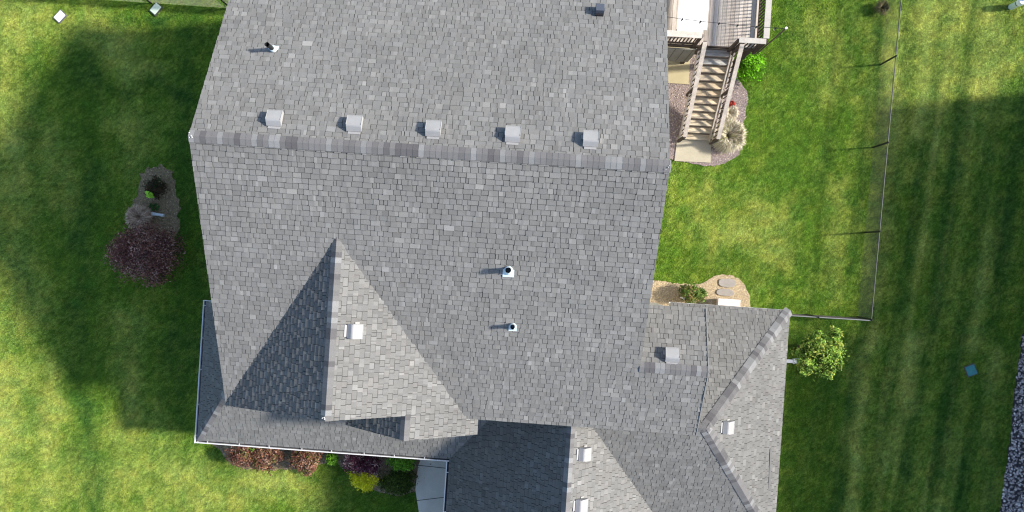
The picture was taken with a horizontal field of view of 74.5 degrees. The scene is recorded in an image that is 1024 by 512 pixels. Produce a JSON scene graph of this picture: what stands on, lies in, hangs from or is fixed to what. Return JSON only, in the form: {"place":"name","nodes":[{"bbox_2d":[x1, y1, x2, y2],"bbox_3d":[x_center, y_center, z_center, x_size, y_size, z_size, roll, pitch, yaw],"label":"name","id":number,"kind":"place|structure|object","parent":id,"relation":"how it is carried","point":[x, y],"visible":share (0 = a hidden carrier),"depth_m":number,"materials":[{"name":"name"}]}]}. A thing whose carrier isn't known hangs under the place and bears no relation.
{"place":"outdoors","nodes":[
{"label":"outdoors","id":0,"kind":"place"},
{"bbox_2d":[415,460,445,511],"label":"sidewalk","id":1,"kind":"structure","parent":0,"point":[432,485],"depth_m":25.60,"materials":[{"name":"concrete"}]},
{"bbox_2d":[415,465,443,500],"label":"sidewalk joints","id":2,"kind":"object","parent":1,"relation":"on","point":[432,498],"visible":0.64,"depth_m":25.60,"materials":[{"name":"grey concrete"}]},
{"bbox_2d":[0,0,1023,511],"bbox_3d":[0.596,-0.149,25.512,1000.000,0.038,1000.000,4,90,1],"label":"lawn","id":3,"kind":"structure","parent":0,"point":[728,192],"depth_m":25.31,"materials":[{"name":"green plant"}]},
{"bbox_2d":[53,9,66,23],"bbox_3d":[-17.336,-9.185,25.844,0.330,0.090,0.430,44,91,1],"label":"utility cover","id":4,"kind":"object","parent":3,"relation":"on","point":[59,16],"visible":1,"depth_m":25.80,"materials":[{"name":"white plastic"}]},
{"bbox_2d":[149,3,162,15],"bbox_3d":[-13.607,-9.442,25.750,0.320,0.100,0.440,42,91,1],"label":"utility cover","id":5,"kind":"object","parent":3,"relation":"on","point":[155,9],"visible":1,"depth_m":25.70,"materials":[{"name":"white plastic"}]},
{"bbox_2d":[132,164,180,264],"bbox_3d":[-13.628,-1.557,25.834,1.906,0.050,3.954,4,90,1],"label":"side bed","id":6,"kind":"object","parent":3,"relation":"on","point":[164,209],"visible":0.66,"depth_m":25.80,"materials":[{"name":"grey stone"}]},
{"bbox_2d":[125,204,153,231],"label":"dry grass","id":7,"kind":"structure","parent":6,"relation":"on","point":[138,214],"depth_m":25.54,"materials":[{"name":"beige plant"}]},
{"bbox_2d":[100,218,193,288],"bbox_3d":[-13.579,-0.081,24.909,3.520,1.856,2.700,4,90,1],"label":"barberry bush","id":8,"kind":"object","parent":6,"relation":"on","point":[126,247],"visible":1,"depth_m":24.68,"materials":[{"name":"purple plant"}]},
{"bbox_2d":[144,191,154,198],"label":"young plant","id":9,"kind":"object","parent":6,"relation":"on","point":[149,195],"visible":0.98,"depth_m":25.17,"materials":[{"name":"green plant"}]},
{"bbox_2d":[148,203,159,210],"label":"young plant","id":10,"kind":"object","parent":6,"relation":"on","point":[153,206],"visible":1,"depth_m":25.64,"materials":[{"name":"green plant"}]},
{"bbox_2d":[142,175,167,199],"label":"rose bush","id":11,"kind":"object","parent":6,"relation":"on","point":[155,186],"visible":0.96,"depth_m":25.32,"materials":[{"name":"green plant"}]},
{"bbox_2d":[151,212,164,216],"bbox_3d":[-13.509,-1.592,25.729,0.493,0.180,0.170,4,90,1],"label":"drain pipe","id":12,"kind":"object","parent":6,"relation":"on","point":[157,214],"visible":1,"depth_m":25.67,"materials":[{"name":"plastic"}]},
{"bbox_2d":[115,0,228,7],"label":"chain link fence","id":13,"kind":"object","parent":3,"relation":"on","point":[224,2],"visible":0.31,"depth_m":25.46,"materials":[{"name":"metal"}]},
{"bbox_2d":[212,444,419,495],"bbox_3d":[-7.360,7.411,25.740,9.144,0.050,3.076,4,90,1],"label":"front bed","id":14,"kind":"object","parent":3,"relation":"on","point":[283,465],"visible":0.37,"depth_m":25.71,"materials":[{"name":"brown soil"}]},
{"bbox_2d":[223,446,286,475],"bbox_3d":[-9.650,7.501,25.270,2.273,1.047,1.354,4,90,1],"label":"barberry shrub","id":15,"kind":"object","parent":14,"relation":"on","point":[269,455],"visible":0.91,"depth_m":25.08,"materials":[{"name":"red plant"}]},
{"bbox_2d":[286,450,322,476],"bbox_3d":[-7.767,7.715,25.250,1.421,0.993,1.178,4,90,1],"label":"barberry shrub","id":16,"kind":"object","parent":14,"relation":"on","point":[300,460],"visible":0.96,"depth_m":25.02,"materials":[{"name":"red plant"}]},
{"bbox_2d":[217,445,430,493],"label":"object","id":17,"kind":"object","parent":14,"relation":"on","point":[340,466],"visible":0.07,"depth_m":25.66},
{"bbox_2d":[325,453,339,465],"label":"green plant","id":18,"kind":"object","parent":14,"relation":"on","point":[332,459],"visible":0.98,"depth_m":25.30,"materials":[{"name":"green plant"}]},
{"bbox_2d":[340,454,382,477],"bbox_3d":[-5.663,7.716,25.205,1.670,0.984,1.148,4,90,1],"label":"barberry shrub","id":19,"kind":"object","parent":14,"relation":"on","point":[369,465],"visible":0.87,"depth_m":25.00,"materials":[{"name":"purple plant"}]},
{"bbox_2d":[349,466,382,492],"bbox_3d":[-5.574,8.293,25.269,1.034,0.858,1.213,-45,89,1],"label":"spirea shrub","id":20,"kind":"object","parent":14,"relation":"on","point":[366,483],"visible":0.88,"depth_m":25.10,"materials":[{"name":"yellow plant"}]},
{"bbox_2d":[376,470,417,497],"bbox_3d":[-4.301,8.512,25.307,1.596,0.725,1.144,4,90,1],"label":"juniper shrub","id":21,"kind":"object","parent":14,"relation":"on","point":[400,483],"visible":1,"depth_m":25.15,"materials":[{"name":"green plant"}]},
{"bbox_2d":[384,457,416,471],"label":"green shrub","id":22,"kind":"object","parent":14,"relation":"on","point":[397,464],"visible":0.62,"depth_m":24.97,"materials":[{"name":"green plant"}]},
{"bbox_2d":[188,0,798,511],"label":"house","id":23,"kind":"structure","parent":3,"relation":"on","point":[430,228],"depth_m":17.93,"materials":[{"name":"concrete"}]},
{"bbox_2d":[667,0,689,83],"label":"patio","id":24,"kind":"structure","parent":3,"relation":"on","point":[678,72],"depth_m":25.28,"materials":[{"name":"concrete"}]},
{"bbox_2d":[674,137,710,162],"bbox_3d":[6.807,-3.984,25.325,1.350,0.100,0.920,4,90,1],"label":"landing pad","id":25,"kind":"object","parent":3,"relation":"on","point":[688,150],"visible":0.86,"depth_m":25.27,"materials":[{"name":"concrete"}]},
{"bbox_2d":[650,274,749,306],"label":"bed gravel","id":26,"kind":"structure","parent":3,"relation":"on","point":[724,277],"depth_m":25.33,"materials":[{"name":"beige gravel"}]},
{"bbox_2d":[677,281,707,303],"bbox_3d":[6.665,1.417,24.910,1.166,0.917,0.894,31,91,1],"label":"leafy shrub","id":27,"kind":"object","parent":26,"relation":"on","point":[693,294],"visible":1,"depth_m":24.77,"materials":[{"name":"green plant"}]},
{"bbox_2d":[716,289,733,295],"bbox_3d":[8.011,1.366,25.301,0.672,0.055,0.274,4,90,1],"label":"stepping stone","id":28,"kind":"object","parent":26,"relation":"on","point":[725,292],"visible":1,"depth_m":25.27,"materials":[{"name":"grey stone"}]},
{"bbox_2d":[719,279,735,286],"bbox_3d":[8.082,1.010,25.297,0.644,0.055,0.340,4,90,1],"label":"stepping stone","id":29,"kind":"object","parent":26,"relation":"on","point":[727,282],"visible":1,"depth_m":25.27,"materials":[{"name":"grey stone"}]},
{"bbox_2d":[716,298,740,306],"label":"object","id":30,"kind":"object","parent":26,"relation":"on","point":[719,301],"visible":0.7,"depth_m":24.86,"materials":[{"name":"grey concrete"}]},
{"bbox_2d":[667,0,771,144],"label":"deck","id":31,"kind":"structure","parent":3,"relation":"on","point":[747,39],"depth_m":22.93,"materials":[{"name":"brown wood"}]},
{"bbox_2d":[676,0,708,31],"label":"patio table","id":32,"kind":"object","parent":31,"relation":"on","point":[692,10],"visible":0.79,"depth_m":22.17,"materials":[{"name":"white paint"}]},
{"bbox_2d":[756,27,787,53],"bbox_3d":[8.281,-6.865,21.558,0.065,2.630,0.065,-19,90,1],"label":"string light pole","id":33,"kind":"object","parent":31,"relation":"attached to","point":[772,39],"visible":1,"depth_m":21.32,"materials":[{"name":"black metal"}]},
{"bbox_2d":[670,17,784,29],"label":"string lights","id":34,"kind":"object","parent":33,"relation":"hanging from","point":[729,24],"visible":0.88,"depth_m":20.38,"materials":[{"name":"black metal"}]},
{"bbox_2d":[735,52,768,84],"bbox_3d":[8.757,-6.980,24.753,1.296,1.030,1.388,4,90,1],"label":"green shrub","id":35,"kind":"object","parent":3,"relation":"on","point":[750,65],"visible":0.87,"depth_m":24.54,"materials":[{"name":"green plant"}]},
{"bbox_2d":[790,326,848,380],"bbox_3d":[10.613,3.318,23.821,2.045,2.919,2.041,4,90,1],"label":"tree","id":36,"kind":"object","parent":3,"relation":"on","point":[817,349],"visible":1,"depth_m":22.80,"materials":[{"name":"green plant"}]},
{"bbox_2d":[792,314,870,320],"bbox_3d":[10.922,2.192,24.681,3.853,1.172,0.069,3,90,1],"label":"chain link fence","id":37,"kind":"object","parent":3,"relation":"on","point":[822,316],"visible":0.57,"depth_m":24.50,"materials":[{"name":"metal"}]},
{"bbox_2d":[856,0,901,320],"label":"chain link fence","id":38,"kind":"object","parent":3,"relation":"on","point":[885,162],"visible":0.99,"depth_m":24.45,"materials":[{"name":"metal"}]},
{"bbox_2d":[873,0,889,14],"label":"ornamental grass","id":39,"kind":"object","parent":3,"relation":"on","point":[882,6],"depth_m":24.88,"materials":[{"name":"beige plant"}]},
{"bbox_2d":[964,363,977,376],"bbox_3d":[17.110,4.263,25.123,0.400,0.080,0.420,-21,90,1],"label":"utility cover","id":40,"kind":"object","parent":3,"relation":"on","point":[970,370],"visible":1,"depth_m":25.09,"materials":[{"name":"teal plastic"}]},
{"bbox_2d":[999,334,1023,511],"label":"rock bed","id":41,"kind":"object","parent":3,"relation":"on","point":[1017,465],"visible":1,"depth_m":25.10,"materials":[{"name":"grey stone"}]},
{"bbox_2d":[1008,0,1023,9],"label":"utility post","id":42,"kind":"object","parent":3,"relation":"on","point":[1015,4],"visible":1,"depth_m":24.67,"materials":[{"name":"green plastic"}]},
{"bbox_2d":[668,37,747,166],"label":"bed gravel","id":43,"kind":"structure","parent":0,"point":[671,114],"depth_m":25.29,"materials":[{"name":"gravel"}]},
{"bbox_2d":[709,116,746,154],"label":"ornamental grass","id":44,"kind":"object","parent":43,"relation":"on","point":[732,137],"depth_m":24.76,"materials":[{"name":"beige plant"}]},
{"bbox_2d":[721,105,738,119],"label":"dry grass","id":45,"kind":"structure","parent":43,"relation":"on","point":[734,113],"depth_m":25.13,"materials":[{"name":"beige plant"}]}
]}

